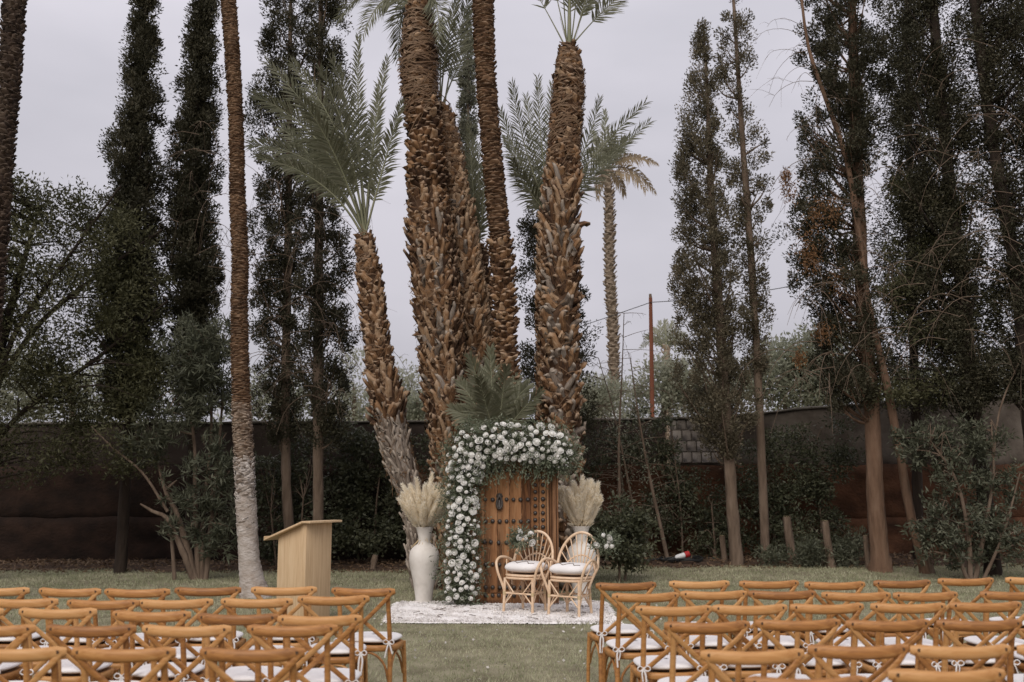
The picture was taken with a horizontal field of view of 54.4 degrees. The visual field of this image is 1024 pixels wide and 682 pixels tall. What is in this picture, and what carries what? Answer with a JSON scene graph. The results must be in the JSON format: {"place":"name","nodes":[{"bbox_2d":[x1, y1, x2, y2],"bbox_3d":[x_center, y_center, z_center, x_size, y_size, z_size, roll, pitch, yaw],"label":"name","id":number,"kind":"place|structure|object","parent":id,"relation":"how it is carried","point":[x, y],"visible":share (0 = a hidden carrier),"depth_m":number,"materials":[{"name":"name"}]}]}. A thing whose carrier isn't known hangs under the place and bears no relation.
{"place":"outdoors","nodes":[
{"label":"outdoors","id":0,"kind":"place"},
{"bbox_2d":[0,562,1023,681],"bbox_3d":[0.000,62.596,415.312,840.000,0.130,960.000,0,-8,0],"label":"ground","id":1,"kind":"structure","parent":0,"point":[455,659],"depth_m":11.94,"materials":[{"name":"green plant"}]},
{"bbox_2d":[0,0,27,354],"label":"dark palm","id":2,"kind":"object","parent":1,"relation":"on","point":[13,26],"visible":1,"depth_m":15.09,"materials":[{"name":"brown plant"}]},
{"bbox_2d":[0,624,35,681],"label":"cross back chair","id":3,"kind":"object","parent":1,"relation":"on","point":[24,631],"visible":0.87,"depth_m":5.44,"materials":[{"name":"brown wood"}]},
{"bbox_2d":[0,646,66,681],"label":"cross back chair","id":4,"kind":"object","parent":1,"relation":"on","point":[54,654],"visible":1,"depth_m":4.67,"materials":[{"name":"brown wood"}]},
{"bbox_2d":[0,598,66,679],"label":"cross back chair","id":5,"kind":"object","parent":1,"relation":"on","point":[49,603],"visible":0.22,"depth_m":6.73,"materials":[{"name":"brown wood"}]},
{"bbox_2d":[18,607,118,681],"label":"cross back chair","id":6,"kind":"object","parent":1,"relation":"on","point":[26,614],"visible":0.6,"depth_m":6.21,"materials":[{"name":"brown wood"}]},
{"bbox_2d":[38,587,120,672],"bbox_3d":[-3.282,2.324,7.613,0.499,0.900,0.569,-1,-8,7],"label":"cross back chair","id":7,"kind":"object","parent":1,"relation":"on","point":[91,593],"visible":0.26,"depth_m":7.42,"materials":[{"name":"brown wood"}]},
{"bbox_2d":[0,165,179,490],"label":"leafy tree","id":8,"kind":"object","parent":1,"relation":"on","point":[45,370],"visible":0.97,"depth_m":18.28,"materials":[{"name":"green plant"}]},
{"bbox_2d":[0,341,180,422],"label":"leafy tree","id":9,"kind":"object","parent":1,"relation":"on","point":[24,401],"visible":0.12,"depth_m":33.65,"materials":[{"name":"green plant"}]},
{"bbox_2d":[46,624,136,681],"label":"cross back chair","id":10,"kind":"object","parent":1,"relation":"on","point":[55,632],"visible":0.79,"depth_m":5.43,"materials":[{"name":"brown wood"}]},
{"bbox_2d":[67,599,141,678],"bbox_3d":[-2.738,2.212,6.853,0.499,0.900,0.569,0,-8,2],"label":"cross back chair","id":11,"kind":"object","parent":1,"relation":"on","point":[130,604],"visible":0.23,"depth_m":6.66,"materials":[{"name":"brown wood"}]},
{"bbox_2d":[71,646,175,681],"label":"cross back chair","id":12,"kind":"object","parent":1,"relation":"on","point":[82,655],"visible":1,"depth_m":4.66,"materials":[{"name":"brown wood"}]},
{"bbox_2d":[83,0,178,573],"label":"cypress tree","id":13,"kind":"object","parent":1,"relation":"on","point":[134,136],"visible":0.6,"depth_m":20.11,"materials":[{"name":"green plant"}]},
{"bbox_2d":[104,588,178,679],"bbox_3d":[-2.783,2.318,7.573,0.499,0.900,0.569,0,-8,2],"label":"cross back chair","id":14,"kind":"object","parent":1,"relation":"on","point":[112,593],"visible":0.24,"depth_m":7.38,"materials":[{"name":"brown wood"}]},
{"bbox_2d":[112,610,204,681],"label":"cross back chair","id":15,"kind":"object","parent":1,"relation":"on","point":[120,617],"visible":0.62,"depth_m":6.06,"materials":[{"name":"brown wood"}]},
{"bbox_2d":[91,308,258,579],"bbox_3d":[-6.078,1.903,18.123,3.040,5.079,1.639,0,-8,0],"label":"oleander shrub","id":16,"kind":"object","parent":1,"relation":"on","point":[204,544],"visible":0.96,"depth_m":17.95,"materials":[{"name":"green plant"}]},
{"bbox_2d":[139,598,216,680],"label":"cross back chair","id":17,"kind":"object","parent":1,"relation":"on","point":[146,605],"visible":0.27,"depth_m":6.70,"materials":[{"name":"brown wood"}]},
{"bbox_2d":[142,624,231,681],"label":"cross back chair","id":18,"kind":"object","parent":1,"relation":"on","point":[151,632],"visible":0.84,"depth_m":5.43,"materials":[{"name":"brown wood"}]},
{"bbox_2d":[141,0,276,570],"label":"cypress tree","id":19,"kind":"object","parent":1,"relation":"on","point":[195,271],"visible":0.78,"depth_m":20.53,"materials":[{"name":"green plant"}]},
{"bbox_2d":[174,586,245,666],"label":"cross back chair","id":20,"kind":"object","parent":1,"relation":"on","point":[183,592],"visible":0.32,"depth_m":7.50,"materials":[{"name":"brown wood"}]},
{"bbox_2d":[197,613,278,681],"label":"cross back chair","id":21,"kind":"object","parent":1,"relation":"on","point":[207,619],"visible":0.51,"depth_m":5.92,"materials":[{"name":"brown wood"}]},
{"bbox_2d":[219,0,271,598],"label":"slender palm","id":22,"kind":"object","parent":1,"relation":"on","point":[249,563],"visible":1,"depth_m":15.50,"materials":[{"name":"brown plant"}]},
{"bbox_2d":[199,647,304,681],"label":"cross back chair","id":23,"kind":"object","parent":1,"relation":"on","point":[211,656],"visible":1,"depth_m":4.65,"materials":[{"name":"brown wood"}]},
{"bbox_2d":[220,597,301,670],"bbox_3d":[-1.729,2.225,6.939,0.499,0.900,0.569,0,-8,2],"label":"cross back chair","id":24,"kind":"object","parent":1,"relation":"on","point":[227,603],"visible":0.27,"depth_m":6.75,"materials":[{"name":"brown wood"}]},
{"bbox_2d":[206,0,363,528],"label":"cypress tree","id":25,"kind":"object","parent":1,"relation":"on","point":[274,265],"visible":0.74,"depth_m":20.55,"materials":[{"name":"green plant"}]},
{"bbox_2d":[251,586,318,667],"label":"cross back chair","id":26,"kind":"object","parent":1,"relation":"on","point":[257,591],"visible":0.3,"depth_m":7.53,"materials":[{"name":"brown wood"}]},
{"bbox_2d":[247,624,337,681],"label":"cross back chair","id":27,"kind":"object","parent":1,"relation":"on","point":[256,632],"visible":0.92,"depth_m":5.45,"materials":[{"name":"brown wood"}]},
{"bbox_2d":[264,520,341,625],"bbox_3d":[-2.555,2.808,12.107,0.730,1.242,0.588,-5,-10,30],"label":"lectern","id":28,"kind":"object","parent":1,"relation":"on","point":[304,553],"visible":0.79,"depth_m":11.96,"materials":[{"name":"brown wood"}]},
{"bbox_2d":[277,614,362,681],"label":"cross back chair","id":29,"kind":"object","parent":1,"relation":"on","point":[352,621],"visible":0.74,"depth_m":5.86,"materials":[{"name":"brown wood"}]},
{"bbox_2d":[297,595,369,681],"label":"cross back chair","id":30,"kind":"object","parent":1,"relation":"on","point":[304,601],"visible":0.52,"depth_m":6.92,"materials":[{"name":"brown wood"}]},
{"bbox_2d":[250,0,417,520],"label":"cypress tree","id":31,"kind":"object","parent":1,"relation":"on","point":[321,413],"visible":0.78,"depth_m":19.81,"materials":[{"name":"green plant"}]},
{"bbox_2d":[244,33,440,589],"bbox_3d":[-3.044,-0.651,17.255,3.342,9.881,2.565,3,-9,-22],"label":"date palm","id":32,"kind":"object","parent":1,"relation":"on","point":[387,410],"visible":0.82,"depth_m":16.82,"materials":[{"name":"green plant"}]},
{"bbox_2d":[328,344,371,420],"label":"leafy tree","id":33,"kind":"object","parent":1,"relation":"on","point":[354,405],"visible":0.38,"depth_m":47.91,"materials":[{"name":"green plant"}]},
{"bbox_2d":[331,587,406,681],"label":"cross back chair","id":34,"kind":"object","parent":1,"relation":"on","point":[387,594],"visible":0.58,"depth_m":7.45,"materials":[{"name":"brown wood"}]},
{"bbox_2d":[315,0,474,589],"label":"date palm","id":35,"kind":"object","parent":1,"relation":"on","point":[440,334],"visible":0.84,"depth_m":16.90,"materials":[{"name":"brown plant"}]},
{"bbox_2d":[435,0,493,556],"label":"date palm","id":36,"kind":"object","parent":1,"relation":"on","point":[475,301],"visible":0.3,"depth_m":17.59,"materials":[{"name":"brown plant"}]},
{"bbox_2d":[456,6,482,242],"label":"cypress tree","id":37,"kind":"object","parent":1,"relation":"on","point":[467,96],"visible":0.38,"depth_m":32.42,"materials":[{"name":"green plant"}]},
{"bbox_2d":[463,121,496,390],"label":"date palm","id":38,"kind":"object","parent":1,"relation":"on","point":[479,197],"visible":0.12,"depth_m":18.28,"materials":[{"name":"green plant"}]},
{"bbox_2d":[445,342,545,584],"bbox_3d":[-0.323,2.015,15.530,1.369,4.069,1.603,3,-9,-20],"label":"date palm","id":39,"kind":"object","parent":1,"relation":"on","point":[486,398],"visible":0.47,"depth_m":15.37,"materials":[{"name":"green plant"}]},
{"bbox_2d":[471,0,525,581],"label":"date palm","id":40,"kind":"object","parent":1,"relation":"on","point":[505,321],"visible":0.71,"depth_m":16.69,"materials":[{"name":"brown plant"}]},
{"bbox_2d":[382,599,623,624],"bbox_3d":[-0.153,3.549,13.097,3.092,0.098,2.323,0,-8,0],"label":"rug","id":41,"kind":"object","parent":1,"relation":"on","point":[415,612],"visible":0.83,"depth_m":12.72,"materials":[{"name":"fabric"}]},
{"bbox_2d":[409,527,438,601],"bbox_3d":[-1.253,3.184,14.210,0.429,1.052,0.429,-8,-11,42],"label":"floor vase","id":42,"kind":"object","parent":41,"relation":"on","point":[422,567],"visible":0.96,"depth_m":14.06,"materials":[{"name":"ceramic"}]},
{"bbox_2d":[396,471,450,547],"bbox_3d":[-1.215,2.431,14.286,0.912,1.142,0.956,0,-8,0],"label":"pampas bunch","id":43,"kind":"object","parent":42,"relation":"in","point":[419,508],"visible":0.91,"depth_m":14.13,"materials":[{"name":"plant"}]},
{"bbox_2d":[467,433,559,603],"bbox_3d":[0.002,2.517,14.109,1.364,2.401,0.230,0,-8,0],"label":"studded door","id":44,"kind":"structure","parent":41,"relation":"on","point":[544,508],"depth_m":14.04,"materials":[{"name":"wood"}]},
{"bbox_2d":[428,410,588,605],"bbox_3d":[-0.036,2.489,13.875,2.266,3.121,0.602,0,-8,0],"label":"flower garland","id":45,"kind":"object","parent":44,"relation":"attached to","point":[470,452],"visible":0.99,"depth_m":13.88,"materials":[{"name":"white plant"}]},
{"bbox_2d":[495,530,553,613],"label":"rattan chair","id":46,"kind":"object","parent":41,"relation":"on","point":[512,576],"visible":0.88,"depth_m":13.10,"materials":[{"name":"wicker"}]},
{"bbox_2d":[539,531,599,616],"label":"rattan chair","id":47,"kind":"object","parent":41,"relation":"on","point":[579,580],"visible":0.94,"depth_m":12.76,"materials":[{"name":"wicker"}]},
{"bbox_2d":[0,395,1023,560],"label":"boundary wall","id":48,"kind":"structure","parent":1,"relation":"on","point":[73,514],"depth_m":22.19,"materials":[{"name":"concrete"}]},
{"bbox_2d":[0,551,1023,572],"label":"soil bed","id":49,"kind":"object","parent":1,"relation":"on","point":[716,562],"visible":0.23,"depth_m":20.21,"materials":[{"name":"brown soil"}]},
{"bbox_2d":[253,433,355,566],"bbox_3d":[-4.445,3.300,20.631,2.444,3.076,1.291,0,-8,0],"label":"undergrowth bush","id":50,"kind":"object","parent":49,"relation":"on","point":[273,520],"visible":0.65,"depth_m":20.52,"materials":[{"name":"green plant"}]},
{"bbox_2d":[307,416,432,563],"bbox_3d":[-2.753,3.240,21.149,3.325,3.426,1.722,0,-8,0],"label":"climbing ivy","id":51,"kind":"object","parent":49,"relation":"on","point":[354,501],"visible":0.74,"depth_m":21.18,"materials":[{"name":"green plant"}]},
{"bbox_2d":[512,191,603,458],"bbox_3d":[0.913,0.595,20.598,1.963,8.290,1.858,-3,-9,22],"label":"cypress tree","id":52,"kind":"object","parent":49,"relation":"on","point":[528,225],"visible":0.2,"depth_m":20.50,"materials":[{"name":"green plant"}]},
{"bbox_2d":[583,305,661,514],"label":"sapling","id":53,"kind":"object","parent":49,"relation":"on","point":[618,471],"visible":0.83,"depth_m":20.92,"materials":[{"name":"green plant"}]},
{"bbox_2d":[583,354,684,554],"bbox_3d":[2.358,2.434,20.987,2.566,4.578,1.105,0,-8,0],"label":"sapling","id":54,"kind":"object","parent":49,"relation":"on","point":[626,472],"visible":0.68,"depth_m":21.08,"materials":[{"name":"green plant"}]},
{"bbox_2d":[599,352,684,556],"bbox_3d":[2.743,2.410,20.635,1.588,4.526,1.158,4,-9,-24],"label":"sapling","id":55,"kind":"object","parent":49,"relation":"on","point":[655,506],"visible":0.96,"depth_m":20.59,"materials":[{"name":"green plant"}]},
{"bbox_2d":[580,399,723,552],"bbox_3d":[2.925,3.073,21.447,3.502,3.662,1.327,0,-8,0],"label":"climbing ivy","id":56,"kind":"object","parent":49,"relation":"on","point":[666,452],"visible":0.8,"depth_m":21.41,"materials":[{"name":"green plant"}]},
{"bbox_2d":[710,0,777,562],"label":"cypress tree","id":57,"kind":"object","parent":49,"relation":"on","point":[753,302],"visible":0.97,"depth_m":21.03,"materials":[{"name":"green plant"}]},
{"bbox_2d":[678,412,866,560],"bbox_3d":[5.630,3.111,21.012,4.265,3.324,1.682,0,-8,0],"label":"climbing ivy","id":58,"kind":"object","parent":49,"relation":"on","point":[780,509],"visible":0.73,"depth_m":21.06,"materials":[{"name":"green plant"}]},
{"bbox_2d":[498,73,653,475],"bbox_3d":[1.257,-0.489,18.732,3.206,9.955,1.964,0,-8,0],"label":"date palm","id":59,"kind":"object","parent":1,"relation":"on","point":[526,176],"visible":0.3,"depth_m":18.86,"materials":[{"name":"green plant"}]},
{"bbox_2d":[532,0,627,590],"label":"date palm","id":60,"kind":"object","parent":1,"relation":"on","point":[559,299],"visible":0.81,"depth_m":16.68,"materials":[{"name":"brown plant"}]},
{"bbox_2d":[566,526,595,600],"bbox_3d":[1.004,3.213,14.406,0.429,1.052,0.429,6,-11,-37],"label":"floor vase","id":61,"kind":"object","parent":1,"relation":"on","point":[580,528],"visible":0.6,"depth_m":14.29,"materials":[{"name":"ceramic"}]},
{"bbox_2d":[558,475,603,543],"bbox_3d":[0.979,2.492,14.548,0.795,1.112,0.790,3,-9,-21],"label":"pampas bunch","id":62,"kind":"object","parent":61,"relation":"in","point":[581,504],"visible":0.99,"depth_m":14.38,"materials":[{"name":"plant"}]},
{"bbox_2d":[578,368,657,417],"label":"leafy tree","id":63,"kind":"object","parent":1,"relation":"on","point":[602,391],"visible":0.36,"depth_m":34.69,"materials":[{"name":"green plant"}]},
{"bbox_2d":[586,582,656,681],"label":"cross back chair","id":64,"kind":"object","parent":1,"relation":"on","point":[603,587],"visible":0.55,"depth_m":7.88,"materials":[{"name":"brown wood"}]},
{"bbox_2d":[586,108,658,415],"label":"thin palm","id":65,"kind":"object","parent":1,"relation":"on","point":[610,302],"visible":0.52,"depth_m":40.91,"materials":[{"name":"brown plant"}]},
{"bbox_2d":[587,490,664,582],"bbox_3d":[1.815,3.445,17.253,1.686,1.720,1.355,0,-8,0],"label":"laurel bush","id":66,"kind":"object","parent":1,"relation":"on","point":[630,530],"visible":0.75,"depth_m":17.09,"materials":[{"name":"green plant"}]},
{"bbox_2d":[602,592,678,681],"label":"cross back chair","id":67,"kind":"object","parent":1,"relation":"on","point":[619,599],"visible":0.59,"depth_m":7.11,"materials":[{"name":"brown wood"}]},
{"bbox_2d":[639,318,689,463],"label":"palm","id":68,"kind":"object","parent":1,"relation":"on","point":[663,342],"visible":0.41,"depth_m":60.61,"materials":[{"name":"green plant"}]},
{"bbox_2d":[630,605,712,681],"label":"cross back chair","id":69,"kind":"object","parent":1,"relation":"on","point":[645,611],"visible":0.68,"depth_m":6.34,"materials":[{"name":"brown wood"}]},
{"bbox_2d":[633,655,706,681],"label":"seat cushion","id":70,"kind":"object","parent":69,"relation":"on","point":[682,663],"visible":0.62,"depth_m":6.42,"materials":[{"name":"fabric"}]},
{"bbox_2d":[621,335,734,463],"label":"leafy tree","id":71,"kind":"object","parent":1,"relation":"on","point":[663,399],"visible":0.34,"depth_m":40.71,"materials":[{"name":"green plant"}]},
{"bbox_2d":[662,580,729,655],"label":"cross back chair","id":72,"kind":"object","parent":1,"relation":"on","point":[722,585],"visible":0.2,"depth_m":8.01,"materials":[{"name":"brown wood"}]},
{"bbox_2d":[664,620,749,681],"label":"cross back chair","id":73,"kind":"object","parent":1,"relation":"on","point":[740,628],"visible":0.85,"depth_m":5.59,"materials":[{"name":"brown wood"}]},
{"bbox_2d":[676,590,747,681],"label":"cross back chair","id":74,"kind":"object","parent":1,"relation":"on","point":[738,595],"visible":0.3,"depth_m":7.24,"materials":[{"name":"brown wood"}]},
{"bbox_2d":[666,16,768,565],"bbox_3d":[4.111,-1.201,20.592,1.984,11.684,1.969,0,-8,0],"label":"cypress tree","id":75,"kind":"object","parent":1,"relation":"on","point":[728,368],"visible":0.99,"depth_m":20.33,"materials":[{"name":"green plant"}]},
{"bbox_2d":[706,604,787,681],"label":"cross back chair","id":76,"kind":"object","parent":1,"relation":"on","point":[721,610],"visible":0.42,"depth_m":6.39,"materials":[{"name":"brown wood"}]},
{"bbox_2d":[700,648,804,681],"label":"cross back chair","id":77,"kind":"object","parent":1,"relation":"on","point":[792,657],"visible":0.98,"depth_m":4.60,"materials":[{"name":"brown wood"}]},
{"bbox_2d":[728,580,798,642],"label":"cross back chair","id":78,"kind":"object","parent":1,"relation":"on","point":[745,585],"visible":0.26,"depth_m":8.03,"materials":[{"name":"brown wood"}]},
{"bbox_2d":[742,590,815,681],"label":"cross back chair","id":79,"kind":"object","parent":1,"relation":"on","point":[757,595],"visible":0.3,"depth_m":7.25,"materials":[{"name":"brown wood"}]},
{"bbox_2d":[705,318,881,413],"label":"leafy tree","id":80,"kind":"object","parent":1,"relation":"on","point":[784,362],"visible":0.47,"depth_m":35.61,"materials":[{"name":"green plant"}]},
{"bbox_2d":[755,618,840,678],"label":"cross back chair","id":81,"kind":"object","parent":1,"relation":"on","point":[831,625],"visible":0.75,"depth_m":5.67,"materials":[{"name":"brown wood"}]},
{"bbox_2d":[749,526,869,567],"bbox_3d":[5.881,4.031,19.485,2.435,0.898,0.978,0,-8,0],"label":"bush","id":82,"kind":"object","parent":1,"relation":"on","point":[842,554],"visible":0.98,"depth_m":19.39,"materials":[{"name":"green plant"}]},
{"bbox_2d":[780,603,863,678],"bbox_3d":[2.024,2.179,6.626,0.499,0.900,0.569,1,-8,-5],"label":"cross back chair","id":83,"kind":"object","parent":1,"relation":"on","point":[798,609],"visible":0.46,"depth_m":6.45,"materials":[{"name":"brown wood"}]},
{"bbox_2d":[794,581,864,673],"bbox_3d":[2.568,2.399,8.122,0.499,0.900,0.569,0,-8,-3],"label":"cross back chair","id":84,"kind":"object","parent":1,"relation":"on","point":[858,586],"visible":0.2,"depth_m":7.93,"materials":[{"name":"brown wood"}]},
{"bbox_2d":[733,0,926,572],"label":"cypress tree","id":85,"kind":"object","parent":1,"relation":"on","point":[853,94],"visible":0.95,"depth_m":19.43,"materials":[{"name":"green plant"}]},
{"bbox_2d":[745,0,934,573],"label":"leaning tree","id":86,"kind":"object","parent":1,"relation":"on","point":[905,486],"visible":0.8,"depth_m":19.02,"materials":[{"name":"brown plant"}]},
{"bbox_2d":[821,591,890,673],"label":"cross back chair","id":87,"kind":"object","parent":1,"relation":"on","point":[830,597],"visible":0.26,"depth_m":7.15,"materials":[{"name":"brown wood"}]},
{"bbox_2d":[807,643,909,681],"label":"cross back chair","id":88,"kind":"object","parent":1,"relation":"on","point":[898,653],"visible":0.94,"depth_m":4.74,"materials":[{"name":"brown wood"}]},
{"bbox_2d":[845,619,929,681],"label":"cross back chair","id":89,"kind":"object","parent":1,"relation":"on","point":[919,626],"visible":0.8,"depth_m":5.65,"materials":[{"name":"brown wood"}]},
{"bbox_2d":[864,579,930,637],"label":"cross back chair","id":90,"kind":"object","parent":1,"relation":"on","point":[924,584],"visible":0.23,"depth_m":8.07,"materials":[{"name":"brown wood"}]},
{"bbox_2d":[857,602,945,673],"bbox_3d":[2.580,2.184,6.658,0.499,0.900,0.569,0,-8,-1],"label":"cross back chair","id":91,"kind":"object","parent":1,"relation":"on","point":[937,609],"visible":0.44,"depth_m":6.48,"materials":[{"name":"brown wood"}]},
{"bbox_2d":[852,0,955,559],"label":"cypress tree","id":92,"kind":"object","parent":1,"relation":"on","point":[917,483],"visible":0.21,"depth_m":21.13,"materials":[{"name":"green plant"}]},
{"bbox_2d":[870,591,957,673],"bbox_3d":[2.953,2.283,7.338,0.499,0.900,0.569,1,-8,-7],"label":"cross back chair","id":93,"kind":"object","parent":1,"relation":"on","point":[949,597],"visible":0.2,"depth_m":7.14,"materials":[{"name":"brown wood"}]},
{"bbox_2d":[828,0,1023,575],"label":"cypress tree","id":94,"kind":"object","parent":1,"relation":"on","point":[947,125],"visible":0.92,"depth_m":18.90,"materials":[{"name":"green plant"}]},
{"bbox_2d":[853,145,1014,500],"bbox_3d":[8.216,0.270,19.034,3.503,8.425,1.669,0,-8,0],"label":"leafy tree","id":95,"kind":"object","parent":1,"relation":"on","point":[903,392],"visible":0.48,"depth_m":19.04,"materials":[{"name":"green plant"}]},
{"bbox_2d":[888,668,1005,681],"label":"cross back chair","id":96,"kind":"object","parent":1,"relation":"on","point":[982,675],"visible":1,"depth_m":4.10,"materials":[{"name":"brown wood"}]},
{"bbox_2d":[888,357,1023,578],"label":"laurel shrub","id":97,"kind":"object","parent":1,"relation":"on","point":[940,441],"visible":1,"depth_m":17.62,"materials":[{"name":"green plant"}]},
{"bbox_2d":[926,577,993,644],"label":"cross back chair","id":98,"kind":"object","parent":1,"relation":"on","point":[987,582],"visible":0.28,"depth_m":8.26,"materials":[{"name":"brown wood"}]},
{"bbox_2d":[910,644,1010,670],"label":"cross back chair","id":99,"kind":"object","parent":1,"relation":"on","point":[999,653],"visible":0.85,"depth_m":4.73,"materials":[{"name":"brown wood"}]},
{"bbox_2d":[912,0,1023,438],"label":"cypress tree","id":100,"kind":"object","parent":1,"relation":"on","point":[1004,33],"visible":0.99,"depth_m":18.52,"materials":[{"name":"green plant"}]},
{"bbox_2d":[930,601,1021,681],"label":"cross back chair","id":101,"kind":"object","parent":1,"relation":"on","point":[1013,608],"visible":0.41,"depth_m":6.53,"materials":[{"name":"brown wood"}]},
{"bbox_2d":[936,619,1022,681],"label":"cross back chair","id":102,"kind":"object","parent":1,"relation":"on","point":[1011,626],"visible":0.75,"depth_m":5.66,"materials":[{"name":"brown wood"}]},
{"bbox_2d":[963,591,1023,650],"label":"cross back chair","id":103,"kind":"object","parent":1,"relation":"on","point":[988,596],"visible":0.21,"depth_m":7.22,"materials":[{"name":"brown wood"}]},
{"bbox_2d":[0,0,1023,422],"label":"sky","id":104,"kind":"structure","parent":0,"point":[69,87],"materials":[{"name":"grey"}]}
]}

